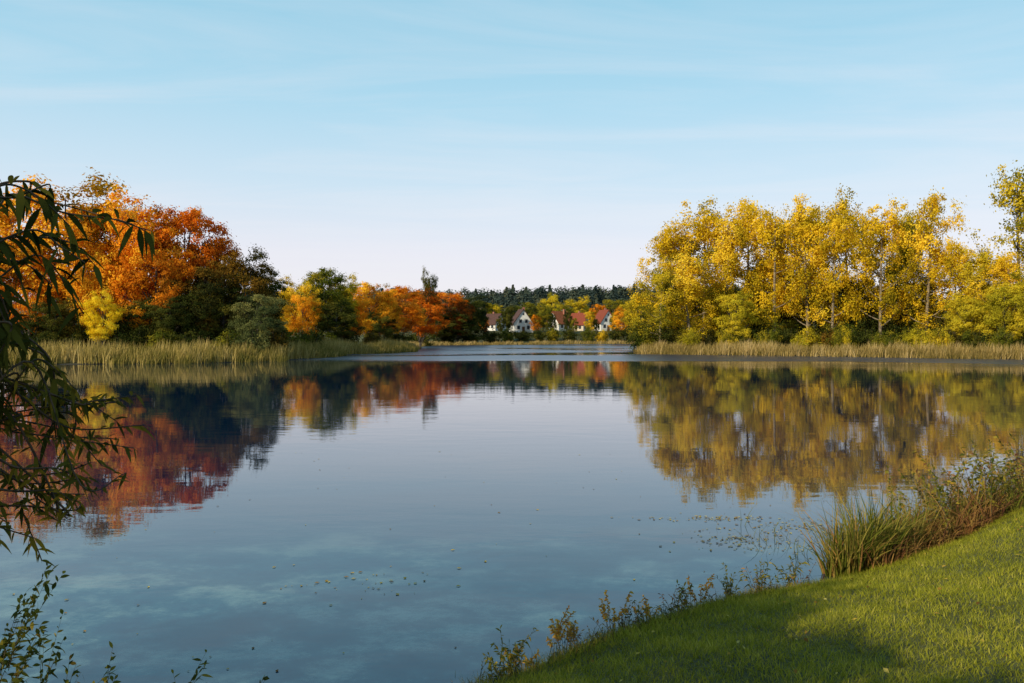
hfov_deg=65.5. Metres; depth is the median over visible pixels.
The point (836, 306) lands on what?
alder tree
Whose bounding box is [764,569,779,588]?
bank weed
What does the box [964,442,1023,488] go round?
bank weed
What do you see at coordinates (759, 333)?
shrub
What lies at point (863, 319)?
shrub
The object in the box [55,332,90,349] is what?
shrub
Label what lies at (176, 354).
reed bed
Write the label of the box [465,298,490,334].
alder tree
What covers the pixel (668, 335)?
shrub
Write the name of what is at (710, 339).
shrub
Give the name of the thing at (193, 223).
red maple tree
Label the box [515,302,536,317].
linden tree
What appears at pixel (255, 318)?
willow tree
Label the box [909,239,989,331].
poplar tree
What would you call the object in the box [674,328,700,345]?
shrub
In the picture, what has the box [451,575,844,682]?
bank grass
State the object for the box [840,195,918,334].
poplar tree
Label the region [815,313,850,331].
linden tree
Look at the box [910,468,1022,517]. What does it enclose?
dry grass tussock
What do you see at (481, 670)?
bank weed
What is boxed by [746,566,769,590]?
bank weed
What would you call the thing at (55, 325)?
alder tree
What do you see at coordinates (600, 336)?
shrub
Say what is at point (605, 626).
bank weed
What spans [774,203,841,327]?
poplar tree
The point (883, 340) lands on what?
shrub
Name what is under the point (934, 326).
shrub
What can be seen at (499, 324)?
alder tree
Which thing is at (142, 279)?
orange maple tree
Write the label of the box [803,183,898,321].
poplar tree
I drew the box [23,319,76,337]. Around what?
shrub
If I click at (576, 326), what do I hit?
linden tree
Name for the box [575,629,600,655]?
bank weed
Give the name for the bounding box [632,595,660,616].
bank weed
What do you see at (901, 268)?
poplar tree
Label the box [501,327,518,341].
shrub
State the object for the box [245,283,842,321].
distant forest
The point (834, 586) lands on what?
lawn grass
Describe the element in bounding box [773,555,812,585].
bank weed
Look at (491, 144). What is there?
sky
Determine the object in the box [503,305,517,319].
alder tree
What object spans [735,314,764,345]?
shrub
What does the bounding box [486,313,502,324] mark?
roof
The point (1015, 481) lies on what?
bank weed
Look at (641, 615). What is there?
bank weed
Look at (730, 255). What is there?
poplar tree
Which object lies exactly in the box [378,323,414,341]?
shrub
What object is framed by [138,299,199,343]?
alder tree
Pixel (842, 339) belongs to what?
shrub
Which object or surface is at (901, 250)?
poplar tree
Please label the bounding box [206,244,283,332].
oak tree
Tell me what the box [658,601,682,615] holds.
bank weed
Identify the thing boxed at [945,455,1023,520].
dry grass tussock
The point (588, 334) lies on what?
shrub
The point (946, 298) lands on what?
linden tree
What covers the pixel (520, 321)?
windows
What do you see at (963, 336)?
shrub
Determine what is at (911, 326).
shrub
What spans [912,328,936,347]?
shrub
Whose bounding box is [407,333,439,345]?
shrub
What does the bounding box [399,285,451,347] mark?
red maple tree
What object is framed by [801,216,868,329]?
poplar tree
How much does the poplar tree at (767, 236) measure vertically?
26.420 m
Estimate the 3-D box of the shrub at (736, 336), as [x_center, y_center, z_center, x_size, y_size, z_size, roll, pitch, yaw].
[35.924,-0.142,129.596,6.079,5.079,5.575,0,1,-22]
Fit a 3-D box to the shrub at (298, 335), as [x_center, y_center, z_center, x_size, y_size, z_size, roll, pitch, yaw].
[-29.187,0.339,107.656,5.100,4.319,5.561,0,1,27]
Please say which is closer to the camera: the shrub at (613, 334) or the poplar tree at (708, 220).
the poplar tree at (708, 220)
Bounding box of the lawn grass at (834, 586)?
[477,507,1023,682]
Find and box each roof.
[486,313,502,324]
[511,309,533,324]
[551,311,574,324]
[571,313,590,324]
[592,310,612,323]
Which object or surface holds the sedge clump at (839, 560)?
on the ground at (864, 648)
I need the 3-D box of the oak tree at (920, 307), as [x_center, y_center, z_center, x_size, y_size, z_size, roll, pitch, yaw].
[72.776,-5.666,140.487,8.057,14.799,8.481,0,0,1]
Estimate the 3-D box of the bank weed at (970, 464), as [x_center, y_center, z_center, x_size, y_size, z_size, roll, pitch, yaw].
[6.130,2.131,11.023,1.464,1.484,1.098,0,1,24]
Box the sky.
[0,0,1023,309]
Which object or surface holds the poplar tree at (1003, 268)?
on the ground at (864, 648)
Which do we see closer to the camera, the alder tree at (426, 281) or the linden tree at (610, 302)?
the alder tree at (426, 281)
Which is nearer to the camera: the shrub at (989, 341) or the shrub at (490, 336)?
the shrub at (989, 341)
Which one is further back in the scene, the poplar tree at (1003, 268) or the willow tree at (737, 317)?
the willow tree at (737, 317)
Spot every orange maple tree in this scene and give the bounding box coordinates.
[0,166,137,340]
[0,199,25,291]
[0,240,72,338]
[55,241,127,344]
[56,203,151,347]
[95,179,201,326]
[104,245,196,331]
[282,293,321,337]
[345,281,395,335]
[345,293,372,344]
[371,294,407,339]
[373,285,427,339]
[529,315,541,330]
[590,304,605,316]
[608,305,631,340]
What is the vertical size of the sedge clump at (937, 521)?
1.216 m
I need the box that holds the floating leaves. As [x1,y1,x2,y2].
[14,454,838,671]
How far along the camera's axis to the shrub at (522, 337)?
265.76 m
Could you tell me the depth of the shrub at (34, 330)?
110.92 m
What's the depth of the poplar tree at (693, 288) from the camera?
133.40 m
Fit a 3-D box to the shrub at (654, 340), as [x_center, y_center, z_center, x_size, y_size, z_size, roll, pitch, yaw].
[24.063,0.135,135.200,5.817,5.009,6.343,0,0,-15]
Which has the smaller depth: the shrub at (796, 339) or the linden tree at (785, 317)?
the shrub at (796, 339)
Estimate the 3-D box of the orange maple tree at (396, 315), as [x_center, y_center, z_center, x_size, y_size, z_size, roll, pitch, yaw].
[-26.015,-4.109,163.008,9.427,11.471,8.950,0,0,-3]
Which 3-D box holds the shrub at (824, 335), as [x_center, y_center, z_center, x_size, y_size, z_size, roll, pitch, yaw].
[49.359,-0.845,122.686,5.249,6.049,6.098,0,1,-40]
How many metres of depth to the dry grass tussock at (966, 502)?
10.74 m
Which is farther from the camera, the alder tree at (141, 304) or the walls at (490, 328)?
the walls at (490, 328)
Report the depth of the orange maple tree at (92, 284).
94.36 m
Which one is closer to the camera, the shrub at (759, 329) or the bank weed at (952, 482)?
the bank weed at (952, 482)
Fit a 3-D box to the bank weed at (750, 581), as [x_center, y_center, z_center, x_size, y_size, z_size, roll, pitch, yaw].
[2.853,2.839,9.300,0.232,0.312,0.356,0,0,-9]
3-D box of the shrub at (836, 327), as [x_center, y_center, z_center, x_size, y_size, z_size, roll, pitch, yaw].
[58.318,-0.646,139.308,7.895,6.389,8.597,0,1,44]
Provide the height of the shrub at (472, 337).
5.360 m
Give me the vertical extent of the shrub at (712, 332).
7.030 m
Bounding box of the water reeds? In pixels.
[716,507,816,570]
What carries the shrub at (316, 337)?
on the ground at (864, 648)
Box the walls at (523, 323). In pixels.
[510,310,532,332]
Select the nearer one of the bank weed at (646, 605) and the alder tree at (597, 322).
the bank weed at (646, 605)
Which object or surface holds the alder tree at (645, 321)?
on the ground at (864, 648)
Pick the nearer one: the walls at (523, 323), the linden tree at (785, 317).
the linden tree at (785, 317)
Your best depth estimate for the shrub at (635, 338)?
153.90 m
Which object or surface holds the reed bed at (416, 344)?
in the lake water
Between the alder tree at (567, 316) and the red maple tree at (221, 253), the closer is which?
the red maple tree at (221, 253)
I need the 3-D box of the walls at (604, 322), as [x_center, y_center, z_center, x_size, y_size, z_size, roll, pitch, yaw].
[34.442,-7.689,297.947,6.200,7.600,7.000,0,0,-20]
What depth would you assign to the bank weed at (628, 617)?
7.95 m
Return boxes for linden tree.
[292,267,353,337]
[321,272,360,329]
[485,302,505,316]
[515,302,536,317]
[535,302,555,331]
[557,304,574,315]
[561,296,589,312]
[570,317,578,331]
[599,298,627,314]
[609,314,619,329]
[620,291,656,333]
[757,287,795,327]
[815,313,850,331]
[872,284,912,326]
[941,288,953,313]
[960,296,1008,334]
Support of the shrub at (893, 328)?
on the ground at (864, 648)
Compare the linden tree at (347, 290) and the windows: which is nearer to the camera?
the linden tree at (347, 290)
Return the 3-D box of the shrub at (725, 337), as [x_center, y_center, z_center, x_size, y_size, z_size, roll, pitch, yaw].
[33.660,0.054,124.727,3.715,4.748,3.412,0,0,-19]
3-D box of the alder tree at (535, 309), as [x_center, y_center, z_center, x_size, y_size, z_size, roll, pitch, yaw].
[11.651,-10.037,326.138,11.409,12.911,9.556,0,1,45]
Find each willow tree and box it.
[0,175,158,566]
[225,293,287,342]
[540,292,565,321]
[713,291,759,337]
[941,290,988,345]
[974,285,1023,340]
[988,268,1023,332]
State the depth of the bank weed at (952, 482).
10.61 m
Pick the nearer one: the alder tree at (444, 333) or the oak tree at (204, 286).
the oak tree at (204, 286)
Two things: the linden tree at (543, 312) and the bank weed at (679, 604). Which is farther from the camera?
the linden tree at (543, 312)
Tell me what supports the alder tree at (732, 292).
on the ground at (864, 648)
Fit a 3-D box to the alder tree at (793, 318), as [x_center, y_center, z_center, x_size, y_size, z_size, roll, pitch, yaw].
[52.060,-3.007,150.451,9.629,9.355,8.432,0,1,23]
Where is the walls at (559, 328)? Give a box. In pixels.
[549,314,571,330]
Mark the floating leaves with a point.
(637, 519)
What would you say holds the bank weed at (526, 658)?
on the ground at (864, 648)
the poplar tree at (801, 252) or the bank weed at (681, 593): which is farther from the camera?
the poplar tree at (801, 252)
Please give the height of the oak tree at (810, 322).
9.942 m
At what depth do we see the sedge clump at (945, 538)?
10.20 m
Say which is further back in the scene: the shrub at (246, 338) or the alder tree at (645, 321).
the alder tree at (645, 321)
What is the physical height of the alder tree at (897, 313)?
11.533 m
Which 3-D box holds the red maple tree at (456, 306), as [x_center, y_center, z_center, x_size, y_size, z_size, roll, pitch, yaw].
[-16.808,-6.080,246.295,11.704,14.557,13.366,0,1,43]
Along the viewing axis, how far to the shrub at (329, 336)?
126.14 m
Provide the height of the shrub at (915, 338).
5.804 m
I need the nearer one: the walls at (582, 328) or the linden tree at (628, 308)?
the linden tree at (628, 308)
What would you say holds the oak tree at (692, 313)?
on the ground at (864, 648)
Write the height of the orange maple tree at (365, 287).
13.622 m
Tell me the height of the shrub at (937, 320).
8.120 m
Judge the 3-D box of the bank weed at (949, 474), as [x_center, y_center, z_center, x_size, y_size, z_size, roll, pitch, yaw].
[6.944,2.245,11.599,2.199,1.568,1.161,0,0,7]
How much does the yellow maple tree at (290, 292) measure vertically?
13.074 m
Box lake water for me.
[0,344,1023,682]
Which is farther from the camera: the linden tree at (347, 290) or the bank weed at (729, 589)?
the linden tree at (347, 290)
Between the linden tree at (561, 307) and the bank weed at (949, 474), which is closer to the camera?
the bank weed at (949, 474)
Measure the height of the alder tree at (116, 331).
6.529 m
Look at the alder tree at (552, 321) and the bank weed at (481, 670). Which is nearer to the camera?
the bank weed at (481, 670)
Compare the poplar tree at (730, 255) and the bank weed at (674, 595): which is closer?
the bank weed at (674, 595)
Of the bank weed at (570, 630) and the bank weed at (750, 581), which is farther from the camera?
the bank weed at (750, 581)
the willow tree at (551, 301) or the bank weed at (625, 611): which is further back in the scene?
the willow tree at (551, 301)
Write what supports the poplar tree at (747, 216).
on the ground at (864, 648)
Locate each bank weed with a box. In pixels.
[480,657,485,679]
[483,643,511,680]
[496,625,538,672]
[504,643,540,668]
[546,605,575,653]
[555,620,578,648]
[567,621,584,648]
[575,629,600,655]
[591,612,619,636]
[597,627,605,646]
[599,590,633,633]
[608,614,628,629]
[617,607,640,627]
[624,600,638,629]
[630,600,653,626]
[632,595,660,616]
[633,602,658,621]
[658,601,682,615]
[659,585,685,606]
[667,593,690,612]
[676,580,695,607]
[686,574,713,602]
[717,562,742,598]
[722,579,740,596]
[739,558,778,590]
[741,568,760,592]
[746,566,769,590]
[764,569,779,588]
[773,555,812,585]
[800,562,815,583]
[885,450,1009,534]
[898,445,1015,520]
[916,451,1023,509]
[923,435,1023,515]
[956,433,1023,501]
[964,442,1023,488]
[968,460,1023,496]
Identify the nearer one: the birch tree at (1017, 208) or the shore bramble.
the shore bramble
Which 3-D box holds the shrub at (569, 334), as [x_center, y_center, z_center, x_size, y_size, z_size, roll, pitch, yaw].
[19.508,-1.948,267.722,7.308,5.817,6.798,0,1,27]
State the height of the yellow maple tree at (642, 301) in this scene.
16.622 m
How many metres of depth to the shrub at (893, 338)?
117.97 m
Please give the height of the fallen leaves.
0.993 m
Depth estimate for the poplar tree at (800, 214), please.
136.12 m
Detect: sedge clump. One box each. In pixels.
[781,478,937,577]
[788,476,941,564]
[834,480,954,554]
[835,469,989,545]
[900,507,980,553]
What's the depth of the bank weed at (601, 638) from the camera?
7.46 m
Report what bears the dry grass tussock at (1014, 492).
on the ground at (864, 648)
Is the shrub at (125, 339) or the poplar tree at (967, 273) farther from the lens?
the poplar tree at (967, 273)
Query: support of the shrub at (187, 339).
on the ground at (864, 648)
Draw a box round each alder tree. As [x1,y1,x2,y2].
[19,296,85,342]
[104,303,142,343]
[123,297,175,347]
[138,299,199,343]
[161,289,224,340]
[191,282,247,341]
[240,268,289,327]
[314,299,366,342]
[363,311,399,338]
[421,265,441,335]
[424,313,461,341]
[438,312,477,342]
[452,295,492,322]
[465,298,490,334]
[496,316,504,331]
[502,306,514,328]
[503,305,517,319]
[528,302,549,330]
[546,312,556,329]
[563,311,572,330]
[592,319,599,332]
[639,304,682,331]
[706,284,741,320]
[763,303,805,329]
[816,270,858,326]
[877,290,918,328]
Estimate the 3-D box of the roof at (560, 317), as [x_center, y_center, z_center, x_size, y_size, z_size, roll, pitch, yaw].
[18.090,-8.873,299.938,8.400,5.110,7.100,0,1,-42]
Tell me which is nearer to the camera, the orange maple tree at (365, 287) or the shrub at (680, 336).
the shrub at (680, 336)
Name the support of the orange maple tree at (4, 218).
on the ground at (864, 648)
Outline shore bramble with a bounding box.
[0,559,269,682]
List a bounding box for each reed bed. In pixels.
[8,335,418,364]
[402,339,635,349]
[632,339,1023,359]
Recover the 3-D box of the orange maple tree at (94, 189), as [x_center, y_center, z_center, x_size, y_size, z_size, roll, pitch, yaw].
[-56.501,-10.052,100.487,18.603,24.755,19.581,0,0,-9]
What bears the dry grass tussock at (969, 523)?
on the ground at (864, 648)
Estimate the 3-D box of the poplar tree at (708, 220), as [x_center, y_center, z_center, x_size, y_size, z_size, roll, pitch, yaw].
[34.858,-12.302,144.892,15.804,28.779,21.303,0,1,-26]
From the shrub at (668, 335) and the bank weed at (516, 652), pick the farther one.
the shrub at (668, 335)
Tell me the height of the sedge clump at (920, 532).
1.247 m
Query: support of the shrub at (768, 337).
on the ground at (864, 648)
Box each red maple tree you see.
[139,204,236,337]
[197,235,245,337]
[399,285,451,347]
[435,290,467,336]
[440,299,476,342]
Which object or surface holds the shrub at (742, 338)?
on the ground at (864, 648)
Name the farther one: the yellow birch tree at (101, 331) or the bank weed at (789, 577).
the yellow birch tree at (101, 331)
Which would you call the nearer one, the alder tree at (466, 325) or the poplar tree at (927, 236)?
the poplar tree at (927, 236)
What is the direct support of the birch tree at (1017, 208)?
on the ground at (864, 648)
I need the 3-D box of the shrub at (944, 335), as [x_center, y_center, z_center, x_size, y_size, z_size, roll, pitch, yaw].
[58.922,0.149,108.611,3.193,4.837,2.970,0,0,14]
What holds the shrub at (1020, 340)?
on the ground at (864, 648)
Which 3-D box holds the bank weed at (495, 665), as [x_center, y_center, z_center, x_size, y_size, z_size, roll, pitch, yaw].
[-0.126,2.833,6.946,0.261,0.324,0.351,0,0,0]
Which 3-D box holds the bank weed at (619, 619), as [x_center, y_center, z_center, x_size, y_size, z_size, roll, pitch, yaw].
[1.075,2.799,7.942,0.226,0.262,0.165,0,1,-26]
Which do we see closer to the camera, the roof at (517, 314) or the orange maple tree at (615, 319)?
the orange maple tree at (615, 319)
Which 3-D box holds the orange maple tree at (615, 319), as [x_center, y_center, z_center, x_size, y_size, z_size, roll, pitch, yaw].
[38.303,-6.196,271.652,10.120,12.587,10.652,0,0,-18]
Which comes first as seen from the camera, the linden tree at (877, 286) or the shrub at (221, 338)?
the shrub at (221, 338)
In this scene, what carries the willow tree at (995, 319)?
on the ground at (864, 648)
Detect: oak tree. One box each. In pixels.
[166,266,245,341]
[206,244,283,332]
[676,295,702,333]
[788,300,826,330]
[838,279,877,328]
[900,271,944,329]
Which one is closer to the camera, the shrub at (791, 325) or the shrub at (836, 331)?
the shrub at (836, 331)
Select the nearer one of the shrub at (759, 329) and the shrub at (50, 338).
the shrub at (50, 338)
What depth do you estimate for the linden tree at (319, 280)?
136.78 m
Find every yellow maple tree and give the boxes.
[276,273,325,333]
[583,310,595,330]
[620,293,659,315]
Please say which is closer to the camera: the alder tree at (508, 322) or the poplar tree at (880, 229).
the poplar tree at (880, 229)
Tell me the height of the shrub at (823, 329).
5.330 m
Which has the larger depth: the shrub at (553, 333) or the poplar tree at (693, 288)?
the shrub at (553, 333)
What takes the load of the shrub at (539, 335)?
on the ground at (864, 648)
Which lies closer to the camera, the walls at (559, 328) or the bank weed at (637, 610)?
the bank weed at (637, 610)
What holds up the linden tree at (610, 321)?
on the ground at (864, 648)
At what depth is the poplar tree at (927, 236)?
131.38 m
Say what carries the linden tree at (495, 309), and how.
on the ground at (864, 648)
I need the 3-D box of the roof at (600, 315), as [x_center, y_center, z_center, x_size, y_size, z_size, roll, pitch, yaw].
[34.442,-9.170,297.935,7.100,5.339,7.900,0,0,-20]
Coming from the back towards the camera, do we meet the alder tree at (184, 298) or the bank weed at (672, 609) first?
the alder tree at (184, 298)
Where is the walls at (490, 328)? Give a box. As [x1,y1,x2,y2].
[487,316,505,330]
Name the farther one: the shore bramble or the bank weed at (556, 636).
the bank weed at (556, 636)
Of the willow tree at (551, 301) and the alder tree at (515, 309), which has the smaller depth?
the alder tree at (515, 309)
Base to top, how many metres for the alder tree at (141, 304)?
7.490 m
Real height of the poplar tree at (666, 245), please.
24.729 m
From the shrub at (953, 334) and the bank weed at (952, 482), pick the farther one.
the shrub at (953, 334)
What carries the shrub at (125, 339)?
on the ground at (864, 648)
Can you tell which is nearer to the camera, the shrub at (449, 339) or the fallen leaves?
the fallen leaves
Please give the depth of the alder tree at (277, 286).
109.05 m
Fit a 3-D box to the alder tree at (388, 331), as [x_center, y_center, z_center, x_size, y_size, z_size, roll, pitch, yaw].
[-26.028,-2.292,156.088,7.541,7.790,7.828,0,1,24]
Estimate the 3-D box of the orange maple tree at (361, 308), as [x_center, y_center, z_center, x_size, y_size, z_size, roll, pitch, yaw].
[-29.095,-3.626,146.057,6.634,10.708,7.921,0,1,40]
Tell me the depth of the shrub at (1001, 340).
105.76 m
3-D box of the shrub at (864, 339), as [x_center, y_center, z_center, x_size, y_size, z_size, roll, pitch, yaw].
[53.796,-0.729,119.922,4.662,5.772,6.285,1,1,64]
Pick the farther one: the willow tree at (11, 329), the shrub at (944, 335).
the shrub at (944, 335)
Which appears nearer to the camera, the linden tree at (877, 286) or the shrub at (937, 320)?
the shrub at (937, 320)
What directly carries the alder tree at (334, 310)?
on the ground at (864, 648)
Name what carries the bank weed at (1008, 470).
on the ground at (864, 648)
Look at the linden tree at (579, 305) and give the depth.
334.20 m
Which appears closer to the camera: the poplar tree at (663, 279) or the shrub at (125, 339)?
the shrub at (125, 339)
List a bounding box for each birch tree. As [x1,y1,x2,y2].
[78,286,125,347]
[960,160,1023,346]
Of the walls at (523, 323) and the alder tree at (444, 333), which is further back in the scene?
the walls at (523, 323)
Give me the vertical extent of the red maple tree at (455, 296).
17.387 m
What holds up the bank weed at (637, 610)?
on the ground at (864, 648)
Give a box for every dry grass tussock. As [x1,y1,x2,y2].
[801,519,951,575]
[869,472,1022,546]
[888,475,1022,531]
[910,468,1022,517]
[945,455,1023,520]
[990,479,1023,504]
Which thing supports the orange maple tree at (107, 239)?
on the ground at (864, 648)
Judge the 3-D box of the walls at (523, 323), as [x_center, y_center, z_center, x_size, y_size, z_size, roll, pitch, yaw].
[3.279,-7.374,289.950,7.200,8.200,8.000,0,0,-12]
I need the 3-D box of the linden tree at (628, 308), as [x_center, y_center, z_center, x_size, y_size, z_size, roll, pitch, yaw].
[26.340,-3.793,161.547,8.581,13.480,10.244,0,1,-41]
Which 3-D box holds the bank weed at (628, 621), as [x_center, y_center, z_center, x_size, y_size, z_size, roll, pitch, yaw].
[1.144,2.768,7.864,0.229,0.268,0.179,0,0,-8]
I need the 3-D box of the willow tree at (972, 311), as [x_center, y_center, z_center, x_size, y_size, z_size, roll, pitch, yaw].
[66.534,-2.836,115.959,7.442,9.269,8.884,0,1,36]
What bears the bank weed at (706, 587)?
on the ground at (864, 648)
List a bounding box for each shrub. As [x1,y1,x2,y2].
[9,331,37,349]
[22,313,46,339]
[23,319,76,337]
[34,332,70,347]
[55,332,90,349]
[66,315,116,348]
[99,309,136,350]
[110,320,155,353]
[143,329,185,351]
[168,328,214,348]
[207,329,240,350]
[225,317,270,353]
[249,313,293,339]
[259,327,291,353]
[280,329,313,344]
[295,328,324,344]
[314,331,336,341]
[325,329,359,343]
[356,331,391,344]
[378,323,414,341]
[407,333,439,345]
[430,329,459,343]
[459,331,487,343]
[479,327,508,342]
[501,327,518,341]
[516,331,533,341]
[528,327,547,340]
[546,323,564,340]
[561,327,580,340]
[578,325,597,341]
[594,329,609,341]
[604,322,627,341]
[622,321,658,349]
[635,328,673,348]
[654,316,687,344]
[674,326,707,345]
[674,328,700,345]
[693,328,716,345]
[694,323,725,345]
[700,320,727,343]
[712,326,747,343]
[716,327,738,345]
[734,326,758,343]
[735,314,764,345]
[745,328,771,343]
[750,315,781,343]
[759,317,782,345]
[772,319,802,347]
[776,317,805,344]
[790,334,807,348]
[796,324,831,350]
[813,325,828,344]
[816,316,846,349]
[821,321,857,345]
[824,321,859,348]
[830,325,860,348]
[843,309,884,344]
[850,320,886,347]
[865,314,910,340]
[867,332,894,347]
[870,328,905,346]
[895,318,931,338]
[900,319,932,346]
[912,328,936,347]
[918,322,951,335]
[924,310,958,344]
[927,318,961,349]
[930,325,954,348]
[955,328,980,348]
[961,325,994,349]
[981,324,1014,348]
[981,329,1021,350]
[1010,333,1023,352]
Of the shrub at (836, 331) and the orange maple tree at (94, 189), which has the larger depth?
the shrub at (836, 331)
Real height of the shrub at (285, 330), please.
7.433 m
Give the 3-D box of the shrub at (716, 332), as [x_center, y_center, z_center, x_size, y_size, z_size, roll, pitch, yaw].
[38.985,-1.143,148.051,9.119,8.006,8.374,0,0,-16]
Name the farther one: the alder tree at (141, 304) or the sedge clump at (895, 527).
the alder tree at (141, 304)
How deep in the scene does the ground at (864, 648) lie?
6.55 m
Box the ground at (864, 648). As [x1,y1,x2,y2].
[12,302,1023,682]
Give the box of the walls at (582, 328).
[573,319,591,330]
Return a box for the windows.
[511,313,529,328]
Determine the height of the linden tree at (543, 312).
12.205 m
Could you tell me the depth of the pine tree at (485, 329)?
257.49 m
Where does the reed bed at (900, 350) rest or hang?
in the lake water
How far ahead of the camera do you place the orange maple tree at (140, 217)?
97.12 m
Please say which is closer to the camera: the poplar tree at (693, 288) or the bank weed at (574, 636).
the bank weed at (574, 636)
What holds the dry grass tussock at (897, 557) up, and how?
on the ground at (864, 648)
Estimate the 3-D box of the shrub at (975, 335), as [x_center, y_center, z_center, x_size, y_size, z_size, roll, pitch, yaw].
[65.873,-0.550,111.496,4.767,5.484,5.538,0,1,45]
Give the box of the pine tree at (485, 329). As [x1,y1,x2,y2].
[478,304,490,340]
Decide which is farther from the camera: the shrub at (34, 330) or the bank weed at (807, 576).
the shrub at (34, 330)
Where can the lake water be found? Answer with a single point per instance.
(390, 470)
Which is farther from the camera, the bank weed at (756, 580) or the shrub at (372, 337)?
the shrub at (372, 337)
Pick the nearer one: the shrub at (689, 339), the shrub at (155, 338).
the shrub at (155, 338)
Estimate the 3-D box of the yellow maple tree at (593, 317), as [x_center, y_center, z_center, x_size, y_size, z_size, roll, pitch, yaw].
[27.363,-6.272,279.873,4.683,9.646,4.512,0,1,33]
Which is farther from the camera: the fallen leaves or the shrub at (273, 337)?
the shrub at (273, 337)
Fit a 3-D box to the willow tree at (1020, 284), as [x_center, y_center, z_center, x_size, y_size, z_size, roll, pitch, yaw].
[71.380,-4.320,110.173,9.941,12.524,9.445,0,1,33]
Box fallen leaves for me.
[544,518,1022,681]
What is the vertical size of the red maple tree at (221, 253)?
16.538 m
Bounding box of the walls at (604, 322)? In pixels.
[596,311,615,330]
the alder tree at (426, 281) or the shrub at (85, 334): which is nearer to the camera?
the shrub at (85, 334)
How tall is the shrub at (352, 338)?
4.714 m
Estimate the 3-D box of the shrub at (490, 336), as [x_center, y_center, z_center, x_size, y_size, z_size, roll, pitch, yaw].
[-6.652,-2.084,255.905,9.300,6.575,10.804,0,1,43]
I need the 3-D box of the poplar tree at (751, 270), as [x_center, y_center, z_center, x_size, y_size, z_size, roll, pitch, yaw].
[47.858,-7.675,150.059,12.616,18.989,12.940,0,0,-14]
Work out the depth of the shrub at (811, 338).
123.26 m
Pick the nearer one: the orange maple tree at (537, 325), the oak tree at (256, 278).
the oak tree at (256, 278)
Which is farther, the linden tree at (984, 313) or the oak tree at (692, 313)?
the oak tree at (692, 313)
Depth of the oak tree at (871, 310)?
143.08 m
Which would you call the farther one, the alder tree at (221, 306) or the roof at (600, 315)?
the roof at (600, 315)
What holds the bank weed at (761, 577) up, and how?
on the ground at (864, 648)
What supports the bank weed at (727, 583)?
on the ground at (864, 648)
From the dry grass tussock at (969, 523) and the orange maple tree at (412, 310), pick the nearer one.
the dry grass tussock at (969, 523)
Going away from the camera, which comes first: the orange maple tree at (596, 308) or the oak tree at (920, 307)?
the oak tree at (920, 307)
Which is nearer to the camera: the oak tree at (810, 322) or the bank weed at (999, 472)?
the bank weed at (999, 472)
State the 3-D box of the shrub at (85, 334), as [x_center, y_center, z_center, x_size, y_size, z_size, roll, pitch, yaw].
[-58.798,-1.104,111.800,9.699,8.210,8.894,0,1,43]
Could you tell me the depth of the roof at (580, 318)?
314.25 m
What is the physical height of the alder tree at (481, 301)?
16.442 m
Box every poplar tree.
[627,220,707,332]
[628,265,691,341]
[645,195,752,337]
[655,251,722,334]
[700,196,791,320]
[700,216,759,335]
[729,253,797,322]
[734,205,815,331]
[767,193,841,336]
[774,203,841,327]
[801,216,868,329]
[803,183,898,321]
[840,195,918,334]
[874,209,940,328]
[878,250,926,326]
[885,185,969,334]
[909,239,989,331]
[942,246,1012,327]
[961,251,1023,339]
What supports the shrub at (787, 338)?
on the ground at (864, 648)
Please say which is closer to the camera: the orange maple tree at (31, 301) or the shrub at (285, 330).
the orange maple tree at (31, 301)
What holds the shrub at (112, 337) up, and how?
on the ground at (864, 648)
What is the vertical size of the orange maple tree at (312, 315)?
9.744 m
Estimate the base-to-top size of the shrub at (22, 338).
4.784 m

